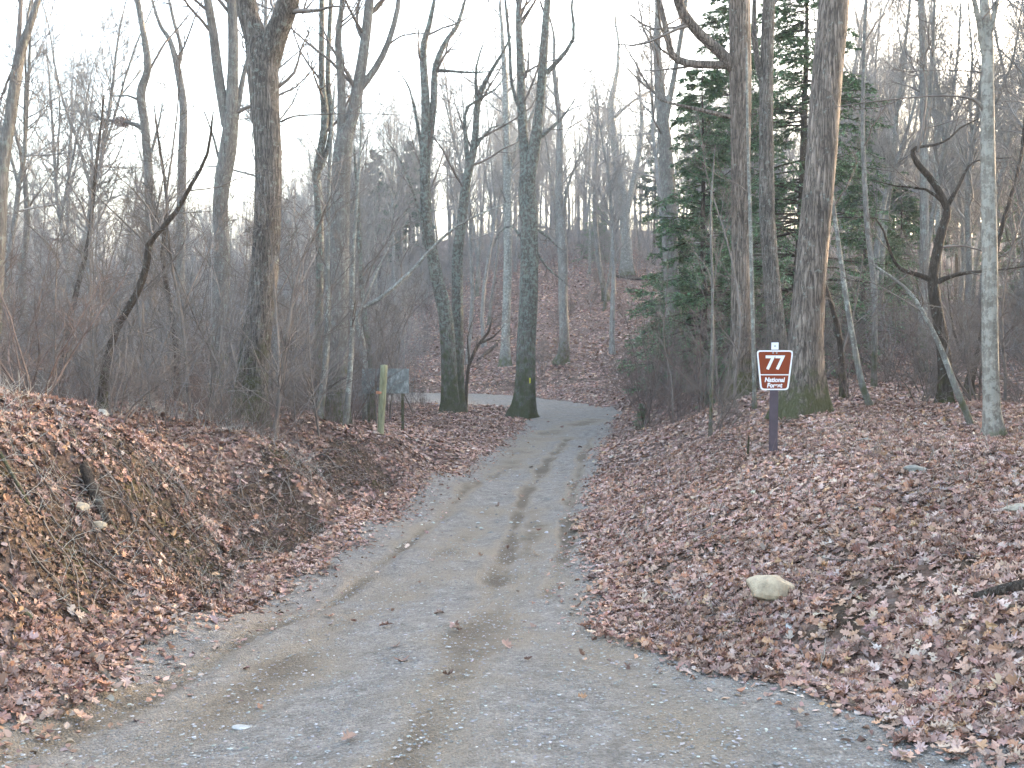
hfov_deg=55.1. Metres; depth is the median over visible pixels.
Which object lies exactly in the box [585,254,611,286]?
bare shrub
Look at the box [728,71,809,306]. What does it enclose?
bare tree
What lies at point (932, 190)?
bare tree
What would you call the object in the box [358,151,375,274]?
bare tree
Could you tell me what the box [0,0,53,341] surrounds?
bare tree
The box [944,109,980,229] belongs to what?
bare tree
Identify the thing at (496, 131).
bare tree
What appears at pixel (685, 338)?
bare shrub
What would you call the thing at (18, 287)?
bare tree
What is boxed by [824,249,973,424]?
bare tree
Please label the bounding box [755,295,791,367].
bare shrub
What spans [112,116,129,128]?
squirrel nest
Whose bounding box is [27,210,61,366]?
bare tree
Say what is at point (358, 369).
sapling
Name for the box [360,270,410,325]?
sapling
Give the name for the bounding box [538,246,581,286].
bare shrub
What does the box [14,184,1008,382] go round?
distant brushwood
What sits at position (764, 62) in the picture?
bare tree
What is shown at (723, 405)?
bare shrub
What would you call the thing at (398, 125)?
bare tree
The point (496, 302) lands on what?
bare shrub
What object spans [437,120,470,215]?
bare tree
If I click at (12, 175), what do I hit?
bare tree
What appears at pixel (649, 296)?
bare shrub
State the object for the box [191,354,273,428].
bare shrub
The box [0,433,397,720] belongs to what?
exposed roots
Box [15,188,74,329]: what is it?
bare tree
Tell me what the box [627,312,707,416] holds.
bare shrub
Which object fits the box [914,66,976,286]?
bare tree
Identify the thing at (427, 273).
sapling
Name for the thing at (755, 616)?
stick
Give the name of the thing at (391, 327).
sapling
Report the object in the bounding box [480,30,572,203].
bare tree
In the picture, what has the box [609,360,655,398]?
bare shrub
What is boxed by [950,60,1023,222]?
bare tree
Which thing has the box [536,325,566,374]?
bare shrub
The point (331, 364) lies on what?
sapling
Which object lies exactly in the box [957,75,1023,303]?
bare tree
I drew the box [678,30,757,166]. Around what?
bare tree
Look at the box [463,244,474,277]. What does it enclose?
sapling
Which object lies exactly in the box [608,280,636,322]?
bare shrub
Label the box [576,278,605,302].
bare shrub
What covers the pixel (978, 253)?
bare tree
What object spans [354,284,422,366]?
sapling
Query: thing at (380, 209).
bare tree
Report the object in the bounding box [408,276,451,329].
bare shrub
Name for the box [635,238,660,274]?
sapling
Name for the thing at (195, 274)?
bare tree
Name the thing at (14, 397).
dry stalks
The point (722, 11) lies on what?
hemlock tree
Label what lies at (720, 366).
hemlock tree
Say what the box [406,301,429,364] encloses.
sapling
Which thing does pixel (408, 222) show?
pine tree
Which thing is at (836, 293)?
sapling
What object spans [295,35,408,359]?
bare tree
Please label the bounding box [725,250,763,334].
sapling
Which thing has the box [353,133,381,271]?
bare tree
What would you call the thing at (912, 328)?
bare shrub
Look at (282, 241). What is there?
bare tree
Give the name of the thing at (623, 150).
bare tree
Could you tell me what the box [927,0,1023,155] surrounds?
bare tree
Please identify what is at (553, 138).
bare tree
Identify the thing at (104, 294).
sapling
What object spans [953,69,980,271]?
bare tree
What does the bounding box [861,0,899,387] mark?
bare tree
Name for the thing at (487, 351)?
fallen log
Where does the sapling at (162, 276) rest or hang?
on the ground
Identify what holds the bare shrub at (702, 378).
on the ground
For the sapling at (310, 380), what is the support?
on the ground
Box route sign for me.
[757,341,792,451]
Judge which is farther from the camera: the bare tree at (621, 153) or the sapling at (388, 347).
the bare tree at (621, 153)
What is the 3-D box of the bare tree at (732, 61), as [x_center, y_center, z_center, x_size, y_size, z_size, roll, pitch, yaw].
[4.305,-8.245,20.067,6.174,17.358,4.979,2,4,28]
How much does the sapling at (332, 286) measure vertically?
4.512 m
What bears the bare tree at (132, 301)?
on the ground
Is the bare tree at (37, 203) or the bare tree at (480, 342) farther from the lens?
the bare tree at (37, 203)
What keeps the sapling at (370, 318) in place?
on the ground
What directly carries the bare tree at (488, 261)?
on the ground
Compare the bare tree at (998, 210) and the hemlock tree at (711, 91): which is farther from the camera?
the bare tree at (998, 210)
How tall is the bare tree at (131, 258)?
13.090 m
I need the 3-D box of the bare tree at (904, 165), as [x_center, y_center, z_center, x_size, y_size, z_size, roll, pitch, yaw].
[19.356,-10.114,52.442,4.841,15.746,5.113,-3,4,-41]
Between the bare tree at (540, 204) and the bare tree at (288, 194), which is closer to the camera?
the bare tree at (288, 194)
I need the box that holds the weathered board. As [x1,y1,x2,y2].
[362,369,408,428]
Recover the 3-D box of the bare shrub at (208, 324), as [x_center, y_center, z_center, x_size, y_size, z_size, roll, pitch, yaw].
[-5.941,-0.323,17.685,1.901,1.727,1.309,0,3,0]
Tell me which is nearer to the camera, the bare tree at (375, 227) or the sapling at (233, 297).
the sapling at (233, 297)
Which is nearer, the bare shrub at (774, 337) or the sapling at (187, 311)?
the bare shrub at (774, 337)
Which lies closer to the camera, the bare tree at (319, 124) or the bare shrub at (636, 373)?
the bare shrub at (636, 373)
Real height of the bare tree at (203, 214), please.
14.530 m
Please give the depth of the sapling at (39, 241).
26.25 m
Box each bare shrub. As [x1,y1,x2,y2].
[0,229,103,391]
[0,231,132,395]
[0,272,30,357]
[0,305,48,375]
[2,322,52,391]
[7,343,51,391]
[62,343,122,396]
[69,318,127,385]
[82,311,203,423]
[137,321,224,406]
[154,319,231,405]
[173,329,261,411]
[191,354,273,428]
[203,371,300,436]
[269,374,303,409]
[270,375,318,420]
[283,364,328,412]
[287,374,316,415]
[351,337,391,419]
[355,390,378,419]
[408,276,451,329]
[409,386,425,405]
[416,295,434,311]
[417,318,438,350]
[451,297,480,337]
[463,335,495,376]
[469,290,495,312]
[486,276,502,304]
[500,270,519,300]
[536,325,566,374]
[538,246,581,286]
[541,325,577,364]
[542,301,558,325]
[568,291,588,314]
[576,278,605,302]
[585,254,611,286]
[589,312,713,422]
[599,329,643,387]
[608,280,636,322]
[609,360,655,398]
[610,334,687,427]
[622,349,650,384]
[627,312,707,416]
[632,338,678,398]
[636,365,674,408]
[639,279,664,319]
[641,280,768,411]
[644,324,719,400]
[650,336,708,405]
[652,353,708,423]
[666,367,721,403]
[669,313,723,368]
[671,356,722,413]
[679,352,757,405]
[684,354,751,408]
[696,301,766,376]
[698,327,788,386]
[699,306,766,360]
[707,263,789,340]
[708,353,769,431]
[724,310,788,365]
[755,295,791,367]
[778,264,904,375]
[789,249,911,378]
[826,285,866,341]
[827,318,879,373]
[827,330,888,400]
[839,281,932,382]
[852,277,916,361]
[867,257,1023,400]
[875,321,981,402]
[876,309,981,393]
[879,273,940,330]
[881,294,958,368]
[891,310,947,382]
[896,300,960,356]
[904,328,981,399]
[916,261,1022,342]
[940,273,999,342]
[941,297,977,348]
[998,276,1022,324]
[998,305,1023,357]
[998,307,1021,351]
[999,264,1023,338]
[999,321,1023,360]
[999,359,1023,402]
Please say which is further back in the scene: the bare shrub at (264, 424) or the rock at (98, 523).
the bare shrub at (264, 424)
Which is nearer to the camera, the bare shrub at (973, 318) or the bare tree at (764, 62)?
the bare tree at (764, 62)
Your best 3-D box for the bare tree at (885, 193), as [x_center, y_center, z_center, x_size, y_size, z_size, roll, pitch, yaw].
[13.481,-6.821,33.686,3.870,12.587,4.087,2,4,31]
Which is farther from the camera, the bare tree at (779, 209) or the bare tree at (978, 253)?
the bare tree at (779, 209)
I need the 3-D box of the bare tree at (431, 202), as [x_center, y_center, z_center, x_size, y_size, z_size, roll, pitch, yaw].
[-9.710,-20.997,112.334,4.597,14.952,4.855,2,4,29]
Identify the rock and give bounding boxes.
[71,502,89,510]
[92,521,106,528]
[98,409,108,415]
[231,724,249,729]
[746,575,794,600]
[903,465,926,471]
[1001,503,1023,510]
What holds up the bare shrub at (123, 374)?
on the ground
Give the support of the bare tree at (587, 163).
on the ground
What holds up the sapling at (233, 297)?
on the ground
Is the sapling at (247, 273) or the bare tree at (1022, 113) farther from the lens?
the bare tree at (1022, 113)
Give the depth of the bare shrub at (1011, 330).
34.91 m
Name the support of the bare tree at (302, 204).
on the ground
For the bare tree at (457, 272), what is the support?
on the ground
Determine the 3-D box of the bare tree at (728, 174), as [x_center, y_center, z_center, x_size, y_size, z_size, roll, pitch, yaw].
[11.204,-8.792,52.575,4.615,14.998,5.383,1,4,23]
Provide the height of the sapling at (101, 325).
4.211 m
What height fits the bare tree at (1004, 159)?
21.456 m
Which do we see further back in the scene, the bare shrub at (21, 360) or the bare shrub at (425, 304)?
the bare shrub at (425, 304)
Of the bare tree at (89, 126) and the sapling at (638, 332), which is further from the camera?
the sapling at (638, 332)
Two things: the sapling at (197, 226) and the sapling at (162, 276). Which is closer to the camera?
the sapling at (162, 276)
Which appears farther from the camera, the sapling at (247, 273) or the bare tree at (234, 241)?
the bare tree at (234, 241)
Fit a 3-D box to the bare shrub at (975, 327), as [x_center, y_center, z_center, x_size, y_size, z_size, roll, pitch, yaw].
[9.321,-0.594,21.544,2.794,2.103,2.249,-3,4,-41]
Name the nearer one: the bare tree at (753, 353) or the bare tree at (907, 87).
the bare tree at (753, 353)
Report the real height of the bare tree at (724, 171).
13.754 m
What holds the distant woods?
on the ground
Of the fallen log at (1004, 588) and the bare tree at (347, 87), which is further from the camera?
the bare tree at (347, 87)
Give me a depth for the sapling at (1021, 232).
23.17 m
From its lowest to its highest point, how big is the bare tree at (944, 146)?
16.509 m
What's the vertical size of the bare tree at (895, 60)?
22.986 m
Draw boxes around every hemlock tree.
[572,203,619,263]
[616,68,785,391]
[621,228,722,395]
[625,0,831,350]
[631,403,650,428]
[661,0,919,383]
[694,355,727,408]
[824,128,917,349]
[849,183,958,339]
[978,151,1023,311]
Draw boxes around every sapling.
[0,162,53,372]
[0,205,52,376]
[1,186,74,384]
[5,197,123,401]
[5,265,60,370]
[7,190,156,404]
[10,222,78,372]
[14,231,102,397]
[18,266,88,389]
[30,247,93,394]
[36,128,166,397]
[41,228,121,331]
[50,162,156,379]
[63,259,137,371]
[67,240,136,375]
[82,145,225,406]
[84,287,135,373]
[85,243,144,370]
[92,25,230,414]
[98,221,186,397]
[104,200,200,366]
[104,274,189,381]
[106,217,191,381]
[113,217,199,396]
[114,171,263,393]
[114,223,171,365]
[116,221,236,407]
[120,186,252,400]
[140,282,198,372]
[156,295,204,362]
[159,293,201,365]
[171,192,243,375]
[185,240,210,330]
[192,181,372,439]
[195,281,246,368]
[203,153,376,433]
[205,205,280,364]
[206,224,251,361]
[206,242,281,373]
[222,171,343,402]
[228,218,321,362]
[228,288,323,405]
[230,264,290,366]
[243,233,325,396]
[268,236,378,436]
[271,216,404,412]
[272,188,324,385]
[280,248,324,367]
[280,293,322,384]
[281,273,309,377]
[283,239,389,413]
[289,283,324,386]
[302,285,390,413]
[348,253,389,412]
[348,266,422,424]
[353,274,424,381]
[353,314,404,411]
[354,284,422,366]
[356,299,381,348]
[357,258,414,368]
[357,271,437,419]
[358,284,431,406]
[360,213,463,363]
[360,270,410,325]
[368,291,423,411]
[372,304,411,368]
[379,233,427,311]
[381,247,438,367]
[393,267,431,323]
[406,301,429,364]
[411,224,444,270]
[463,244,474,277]
[476,273,502,319]
[568,176,600,223]
[577,264,597,312]
[594,223,608,272]
[603,202,642,291]
[619,268,635,302]
[621,300,684,398]
[625,302,650,353]
[629,208,651,264]
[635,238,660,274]
[636,264,688,422]
[642,275,663,335]
[662,108,790,403]
[662,311,725,410]
[665,169,757,400]
[722,279,763,351]
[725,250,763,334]
[824,247,841,354]
[847,220,918,357]
[892,230,981,387]
[893,234,957,357]
[918,266,961,336]
[921,191,980,340]
[945,265,972,311]
[947,145,1023,400]
[978,176,1023,351]
[998,243,1016,314]
[999,258,1020,340]
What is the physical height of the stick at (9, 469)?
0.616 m
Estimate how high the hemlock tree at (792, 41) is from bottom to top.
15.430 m
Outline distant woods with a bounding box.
[11,69,1019,334]
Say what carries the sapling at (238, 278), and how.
on the ground
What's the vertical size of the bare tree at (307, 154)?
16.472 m
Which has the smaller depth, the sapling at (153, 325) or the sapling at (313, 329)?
the sapling at (153, 325)
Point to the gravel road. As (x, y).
(462, 515)
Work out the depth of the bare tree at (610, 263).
71.51 m
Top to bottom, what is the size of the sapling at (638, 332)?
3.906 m
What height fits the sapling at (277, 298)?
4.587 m
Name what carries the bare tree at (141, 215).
on the ground
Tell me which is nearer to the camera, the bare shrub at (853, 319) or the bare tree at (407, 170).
the bare shrub at (853, 319)
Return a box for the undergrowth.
[0,307,1023,523]
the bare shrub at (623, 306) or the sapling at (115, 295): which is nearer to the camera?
the sapling at (115, 295)
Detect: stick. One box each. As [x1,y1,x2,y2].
[0,451,48,547]
[19,606,36,623]
[79,606,109,623]
[731,608,784,622]
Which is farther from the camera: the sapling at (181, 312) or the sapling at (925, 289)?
the sapling at (925, 289)
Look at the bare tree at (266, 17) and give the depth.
26.94 m
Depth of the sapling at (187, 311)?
35.02 m
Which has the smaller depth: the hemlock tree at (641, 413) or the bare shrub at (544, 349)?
the hemlock tree at (641, 413)
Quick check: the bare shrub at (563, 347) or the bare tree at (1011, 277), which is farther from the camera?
the bare tree at (1011, 277)
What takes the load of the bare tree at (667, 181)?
on the ground
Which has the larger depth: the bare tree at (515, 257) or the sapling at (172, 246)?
the bare tree at (515, 257)
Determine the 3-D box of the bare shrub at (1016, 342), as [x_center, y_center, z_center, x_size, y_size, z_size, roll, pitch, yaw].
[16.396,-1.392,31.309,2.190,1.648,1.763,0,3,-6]
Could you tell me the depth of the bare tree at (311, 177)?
92.24 m
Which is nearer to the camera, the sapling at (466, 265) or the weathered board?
the weathered board
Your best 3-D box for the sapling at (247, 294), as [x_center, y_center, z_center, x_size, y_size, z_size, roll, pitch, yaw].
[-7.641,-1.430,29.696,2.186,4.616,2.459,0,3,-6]
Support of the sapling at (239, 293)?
on the ground
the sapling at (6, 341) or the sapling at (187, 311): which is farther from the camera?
the sapling at (187, 311)
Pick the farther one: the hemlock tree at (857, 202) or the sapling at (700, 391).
the hemlock tree at (857, 202)
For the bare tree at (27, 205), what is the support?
on the ground
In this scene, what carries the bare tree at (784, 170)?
on the ground
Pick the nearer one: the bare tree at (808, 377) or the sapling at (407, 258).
the bare tree at (808, 377)
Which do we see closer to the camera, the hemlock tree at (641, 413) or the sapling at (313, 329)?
the hemlock tree at (641, 413)
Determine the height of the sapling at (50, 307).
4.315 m
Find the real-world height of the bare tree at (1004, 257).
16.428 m
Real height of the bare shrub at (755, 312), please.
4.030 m
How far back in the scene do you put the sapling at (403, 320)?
35.03 m
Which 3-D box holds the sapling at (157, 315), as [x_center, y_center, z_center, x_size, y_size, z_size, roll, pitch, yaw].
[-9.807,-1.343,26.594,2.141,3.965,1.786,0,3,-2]
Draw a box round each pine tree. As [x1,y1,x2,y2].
[276,214,298,310]
[362,147,405,304]
[387,141,435,293]
[630,125,659,264]
[934,129,981,315]
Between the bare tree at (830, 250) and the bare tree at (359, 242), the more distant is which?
the bare tree at (830, 250)
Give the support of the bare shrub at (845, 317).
on the ground
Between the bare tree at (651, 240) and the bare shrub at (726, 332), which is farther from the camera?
the bare tree at (651, 240)
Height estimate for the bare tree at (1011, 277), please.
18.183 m
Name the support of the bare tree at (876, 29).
on the ground
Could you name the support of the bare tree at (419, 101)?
on the ground
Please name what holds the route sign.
on the ground
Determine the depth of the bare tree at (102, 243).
107.57 m
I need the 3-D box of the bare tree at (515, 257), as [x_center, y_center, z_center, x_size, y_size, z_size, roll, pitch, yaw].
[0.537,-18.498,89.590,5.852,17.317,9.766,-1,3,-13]
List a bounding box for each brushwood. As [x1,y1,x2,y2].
[0,142,1023,441]
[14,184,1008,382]
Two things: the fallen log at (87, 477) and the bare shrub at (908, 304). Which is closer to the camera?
the fallen log at (87, 477)
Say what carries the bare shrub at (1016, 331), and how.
on the ground
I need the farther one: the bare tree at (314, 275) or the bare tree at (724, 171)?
the bare tree at (724, 171)
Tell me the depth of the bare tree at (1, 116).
32.70 m
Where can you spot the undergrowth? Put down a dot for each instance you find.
(332, 407)
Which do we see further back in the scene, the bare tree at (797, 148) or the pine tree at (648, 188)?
the pine tree at (648, 188)
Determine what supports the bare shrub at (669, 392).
on the ground
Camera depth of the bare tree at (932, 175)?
72.86 m
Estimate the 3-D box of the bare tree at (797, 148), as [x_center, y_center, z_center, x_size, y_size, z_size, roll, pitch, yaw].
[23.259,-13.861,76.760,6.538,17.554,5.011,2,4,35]
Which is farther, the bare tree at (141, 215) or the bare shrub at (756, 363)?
the bare tree at (141, 215)
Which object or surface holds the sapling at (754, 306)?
on the ground
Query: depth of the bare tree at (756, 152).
61.06 m
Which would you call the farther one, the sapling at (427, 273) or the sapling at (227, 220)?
the sapling at (427, 273)
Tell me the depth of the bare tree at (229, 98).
21.43 m
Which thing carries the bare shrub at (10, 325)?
on the ground
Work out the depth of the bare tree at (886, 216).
39.42 m
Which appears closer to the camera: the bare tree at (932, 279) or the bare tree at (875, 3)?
the bare tree at (932, 279)
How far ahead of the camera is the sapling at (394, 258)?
58.23 m
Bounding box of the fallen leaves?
[0,242,1023,767]
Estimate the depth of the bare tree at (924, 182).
27.75 m
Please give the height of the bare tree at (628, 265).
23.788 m
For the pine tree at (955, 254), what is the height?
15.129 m
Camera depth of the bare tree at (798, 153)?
92.62 m
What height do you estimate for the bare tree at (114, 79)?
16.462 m
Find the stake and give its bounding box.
[747,435,749,453]
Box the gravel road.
[0,393,1023,767]
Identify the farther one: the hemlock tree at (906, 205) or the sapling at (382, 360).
the hemlock tree at (906, 205)
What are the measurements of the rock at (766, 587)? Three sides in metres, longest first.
0.452 x 0.268 x 0.218 m
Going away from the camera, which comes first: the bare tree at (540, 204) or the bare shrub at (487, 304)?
the bare shrub at (487, 304)
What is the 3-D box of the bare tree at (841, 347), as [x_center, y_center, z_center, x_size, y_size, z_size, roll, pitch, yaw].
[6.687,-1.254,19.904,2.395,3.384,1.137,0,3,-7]
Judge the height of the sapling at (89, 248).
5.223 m
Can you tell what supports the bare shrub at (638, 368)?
on the ground
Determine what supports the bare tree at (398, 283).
on the ground
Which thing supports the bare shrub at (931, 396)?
on the ground
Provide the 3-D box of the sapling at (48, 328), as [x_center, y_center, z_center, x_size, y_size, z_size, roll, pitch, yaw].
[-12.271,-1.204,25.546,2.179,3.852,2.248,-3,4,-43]
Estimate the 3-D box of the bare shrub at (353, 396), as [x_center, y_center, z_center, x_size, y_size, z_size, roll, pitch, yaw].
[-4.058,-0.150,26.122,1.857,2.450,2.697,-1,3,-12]
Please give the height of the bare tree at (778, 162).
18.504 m
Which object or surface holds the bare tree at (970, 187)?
on the ground
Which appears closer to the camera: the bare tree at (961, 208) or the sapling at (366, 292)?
the sapling at (366, 292)
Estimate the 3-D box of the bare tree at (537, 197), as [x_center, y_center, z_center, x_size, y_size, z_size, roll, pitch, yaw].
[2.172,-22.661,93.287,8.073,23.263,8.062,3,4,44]
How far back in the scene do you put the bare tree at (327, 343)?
20.70 m
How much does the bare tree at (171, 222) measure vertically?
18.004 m
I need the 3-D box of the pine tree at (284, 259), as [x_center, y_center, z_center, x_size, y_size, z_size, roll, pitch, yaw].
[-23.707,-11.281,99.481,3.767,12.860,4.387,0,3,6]
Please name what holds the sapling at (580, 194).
on the ground
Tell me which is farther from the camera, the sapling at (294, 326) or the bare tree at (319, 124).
the bare tree at (319, 124)
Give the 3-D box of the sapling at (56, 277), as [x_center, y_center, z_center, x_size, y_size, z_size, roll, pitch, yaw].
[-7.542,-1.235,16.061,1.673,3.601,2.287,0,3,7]
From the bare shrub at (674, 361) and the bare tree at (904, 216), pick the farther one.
the bare tree at (904, 216)
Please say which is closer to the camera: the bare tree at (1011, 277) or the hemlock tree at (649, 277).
the hemlock tree at (649, 277)
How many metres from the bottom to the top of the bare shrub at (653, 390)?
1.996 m
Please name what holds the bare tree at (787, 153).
on the ground
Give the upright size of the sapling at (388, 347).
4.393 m
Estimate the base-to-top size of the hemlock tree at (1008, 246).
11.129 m
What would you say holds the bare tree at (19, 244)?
on the ground
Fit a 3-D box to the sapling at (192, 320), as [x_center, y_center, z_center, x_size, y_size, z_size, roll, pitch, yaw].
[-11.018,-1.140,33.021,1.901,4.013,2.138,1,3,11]
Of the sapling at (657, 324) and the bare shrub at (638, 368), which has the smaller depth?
the sapling at (657, 324)
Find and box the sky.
[0,0,1023,258]
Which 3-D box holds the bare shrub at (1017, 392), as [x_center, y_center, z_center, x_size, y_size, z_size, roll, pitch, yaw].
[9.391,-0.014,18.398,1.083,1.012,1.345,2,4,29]
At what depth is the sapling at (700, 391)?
22.17 m
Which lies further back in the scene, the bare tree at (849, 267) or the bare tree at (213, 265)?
the bare tree at (213, 265)
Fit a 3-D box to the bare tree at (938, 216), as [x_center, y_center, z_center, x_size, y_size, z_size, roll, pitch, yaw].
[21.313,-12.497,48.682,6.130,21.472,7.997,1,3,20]
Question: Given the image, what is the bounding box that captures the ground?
[0,230,1023,745]
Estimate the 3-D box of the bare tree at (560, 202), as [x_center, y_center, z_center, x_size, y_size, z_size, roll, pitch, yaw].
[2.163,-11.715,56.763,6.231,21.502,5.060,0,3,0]
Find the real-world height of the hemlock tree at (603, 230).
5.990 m
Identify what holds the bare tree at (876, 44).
on the ground
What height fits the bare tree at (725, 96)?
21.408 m
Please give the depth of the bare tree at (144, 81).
29.34 m
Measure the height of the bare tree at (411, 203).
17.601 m
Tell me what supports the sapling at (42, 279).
on the ground
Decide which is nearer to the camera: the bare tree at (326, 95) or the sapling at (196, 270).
the bare tree at (326, 95)
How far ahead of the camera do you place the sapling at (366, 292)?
26.48 m
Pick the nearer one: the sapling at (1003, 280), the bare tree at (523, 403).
the bare tree at (523, 403)
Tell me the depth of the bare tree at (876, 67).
71.66 m
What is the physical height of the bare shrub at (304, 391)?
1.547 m
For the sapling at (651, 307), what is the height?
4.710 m
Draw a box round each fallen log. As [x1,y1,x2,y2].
[68,424,111,524]
[476,335,514,361]
[611,275,647,280]
[973,579,1023,599]
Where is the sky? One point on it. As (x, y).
(560, 10)
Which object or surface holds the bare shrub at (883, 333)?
on the ground
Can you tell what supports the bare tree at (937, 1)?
on the ground
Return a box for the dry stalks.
[0,355,1023,667]
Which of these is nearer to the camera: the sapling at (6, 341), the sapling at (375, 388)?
the sapling at (6, 341)
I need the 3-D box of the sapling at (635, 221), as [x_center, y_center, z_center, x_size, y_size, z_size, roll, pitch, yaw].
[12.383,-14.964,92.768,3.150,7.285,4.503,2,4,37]
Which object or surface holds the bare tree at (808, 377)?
on the ground
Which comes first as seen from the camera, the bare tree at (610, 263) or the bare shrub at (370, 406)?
the bare shrub at (370, 406)
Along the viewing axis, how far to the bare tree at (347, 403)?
21.02 m
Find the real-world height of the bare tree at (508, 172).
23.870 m
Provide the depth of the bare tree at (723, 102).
58.04 m
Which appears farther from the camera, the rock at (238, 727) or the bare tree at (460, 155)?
the bare tree at (460, 155)
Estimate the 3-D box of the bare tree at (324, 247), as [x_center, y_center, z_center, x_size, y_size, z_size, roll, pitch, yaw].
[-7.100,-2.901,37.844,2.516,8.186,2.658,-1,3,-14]
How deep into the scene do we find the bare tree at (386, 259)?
79.54 m
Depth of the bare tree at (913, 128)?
56.84 m
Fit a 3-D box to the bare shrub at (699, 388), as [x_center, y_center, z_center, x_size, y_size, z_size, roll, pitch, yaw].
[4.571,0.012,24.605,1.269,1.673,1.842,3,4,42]
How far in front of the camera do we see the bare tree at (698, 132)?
72.12 m
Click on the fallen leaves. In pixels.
(678, 632)
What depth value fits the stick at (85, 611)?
6.62 m
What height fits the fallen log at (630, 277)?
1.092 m
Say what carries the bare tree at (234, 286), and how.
on the ground
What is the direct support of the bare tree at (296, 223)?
on the ground
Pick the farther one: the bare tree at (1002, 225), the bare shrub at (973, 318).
the bare shrub at (973, 318)
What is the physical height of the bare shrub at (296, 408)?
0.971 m
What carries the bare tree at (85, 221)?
on the ground
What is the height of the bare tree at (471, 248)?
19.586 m
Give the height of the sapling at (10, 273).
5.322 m
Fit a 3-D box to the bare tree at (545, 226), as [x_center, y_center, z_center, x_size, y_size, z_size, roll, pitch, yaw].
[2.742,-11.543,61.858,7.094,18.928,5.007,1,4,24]
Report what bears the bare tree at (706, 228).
on the ground
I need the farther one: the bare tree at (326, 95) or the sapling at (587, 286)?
the sapling at (587, 286)
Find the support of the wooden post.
on the ground
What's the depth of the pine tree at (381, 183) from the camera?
87.10 m
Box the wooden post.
[376,365,387,435]
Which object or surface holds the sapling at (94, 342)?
on the ground
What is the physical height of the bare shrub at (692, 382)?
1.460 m
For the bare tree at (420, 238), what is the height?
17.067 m
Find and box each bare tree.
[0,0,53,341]
[0,0,117,303]
[0,1,44,250]
[0,68,60,369]
[0,83,80,389]
[4,0,135,398]
[7,65,151,396]
[7,200,45,288]
[7,224,29,303]
[9,140,74,300]
[12,248,38,317]
[14,166,118,306]
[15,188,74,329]
[16,0,194,395]
[16,5,173,398]
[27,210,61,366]
[40,52,156,392]
[46,187,85,294]
[52,111,299,408]
[55,0,226,396]
[60,175,115,282]
[65,83,205,403]
[73,107,185,379]
[92,214,119,294]
[95,185,187,373]
[100,254,126,316]
[107,175,138,339]
[108,101,250,339]
[108,219,138,308]
[110,154,199,380]
[151,0,222,400]
[155,0,334,408]
[155,203,192,332]
[158,183,192,285]
[158,241,212,310]
[162,184,229,309]
[168,0,355,405]
[171,238,199,335]
[186,180,245,326]
[188,196,213,366]
[197,224,243,323]
[198,238,251,329]
[213,177,253,283]
[227,0,391,427]
[228,192,324,336]
[228,194,248,346]
[235,210,292,288]
[250,152,306,297]
[265,0,431,423]
[281,185,313,285]
[282,154,315,307]
[283,112,326,282]
[286,45,387,234]
[287,82,393,344]
[287,85,367,418]
[288,133,332,248]
[291,0,392,395]
[293,195,361,406]
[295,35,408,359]
[295,214,357,305]
[310,107,424,350]
[323,118,411,409]
[335,64,387,426]
[349,139,417,420]
[352,163,402,267]
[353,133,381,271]
[355,185,511,420]
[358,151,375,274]
[360,113,400,270]
[361,137,404,326]
[362,69,437,324]
[375,0,516,413]
[375,70,435,274]
[375,83,437,306]
[376,59,458,301]
[379,20,562,412]
[386,22,512,364]
[391,127,441,285]
[396,131,415,245]
[397,0,510,287]
[403,121,452,296]
[409,137,445,237]
[436,127,479,229]
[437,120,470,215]
[444,0,560,366]
[451,131,502,266]
[452,67,519,296]
[463,75,567,346]
[463,306,517,408]
[469,50,542,326]
[477,83,517,189]
[478,84,518,201]
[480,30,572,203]
[485,82,547,271]
[493,0,616,418]
[494,27,582,288]
[497,0,602,365]
[502,58,605,252]
[507,20,577,264]
[512,121,545,258]
[554,120,623,239]
[555,65,615,273]
[566,0,685,274]
[568,60,658,354]
[569,60,655,311]
[570,64,648,301]
[575,52,641,250]
[581,0,757,401]
[586,0,715,225]
[590,0,709,382]
[598,91,652,201]
[598,117,634,197]
[610,95,654,250]
[632,114,700,333]
[650,122,759,254]
[665,42,717,309]
[673,64,799,332]
[675,87,757,319]
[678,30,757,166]
[680,148,716,435]
[682,34,784,300]
[686,170,730,306]
[694,43,759,408]
[696,41,789,294]
[724,0,787,349]
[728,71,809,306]
[751,84,799,252]
[752,86,798,289]
[752,164,798,259]
[764,0,849,419]
[777,130,796,260]
[780,94,808,212]
[782,94,808,205]
[782,99,854,227]
[783,42,905,220]
[784,106,828,281]
[784,244,890,398]
[786,0,1008,436]
[789,0,913,195]
[793,0,908,182]
[800,0,932,314]
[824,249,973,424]
[827,181,847,303]
[829,95,873,405]
[832,140,881,294]
[833,56,904,293]
[834,26,911,317]
[836,145,851,296]
[839,0,962,349]
[840,39,931,254]
[843,0,958,275]
[843,6,966,362]
[845,0,914,153]
[845,41,930,335]
[847,46,1023,403]
[854,0,1023,348]
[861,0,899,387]
[867,34,946,253]
[877,27,930,183]
[878,0,1001,340]
[878,0,1010,303]
[880,52,953,244]
[883,0,962,372]
[895,135,930,301]
[896,102,974,266]
[900,101,960,239]
[912,73,980,320]
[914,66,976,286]
[915,0,1023,350]
[917,102,1002,236]
[918,69,1023,395]
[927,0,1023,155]
[927,72,1013,233]
[929,156,979,306]
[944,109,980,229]
[947,21,1023,311]
[950,0,1023,138]
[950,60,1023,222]
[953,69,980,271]
[957,27,1023,232]
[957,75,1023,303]
[958,23,1023,308]
[960,0,1023,316]
[960,0,1023,344]
[962,78,1016,294]
[972,165,980,256]
[978,12,1023,172]
[994,21,1023,192]
[994,58,1023,155]
[999,182,1013,286]
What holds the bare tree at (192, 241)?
on the ground
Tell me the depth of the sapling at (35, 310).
21.93 m
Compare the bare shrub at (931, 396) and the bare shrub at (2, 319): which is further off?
the bare shrub at (931, 396)
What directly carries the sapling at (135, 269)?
on the ground

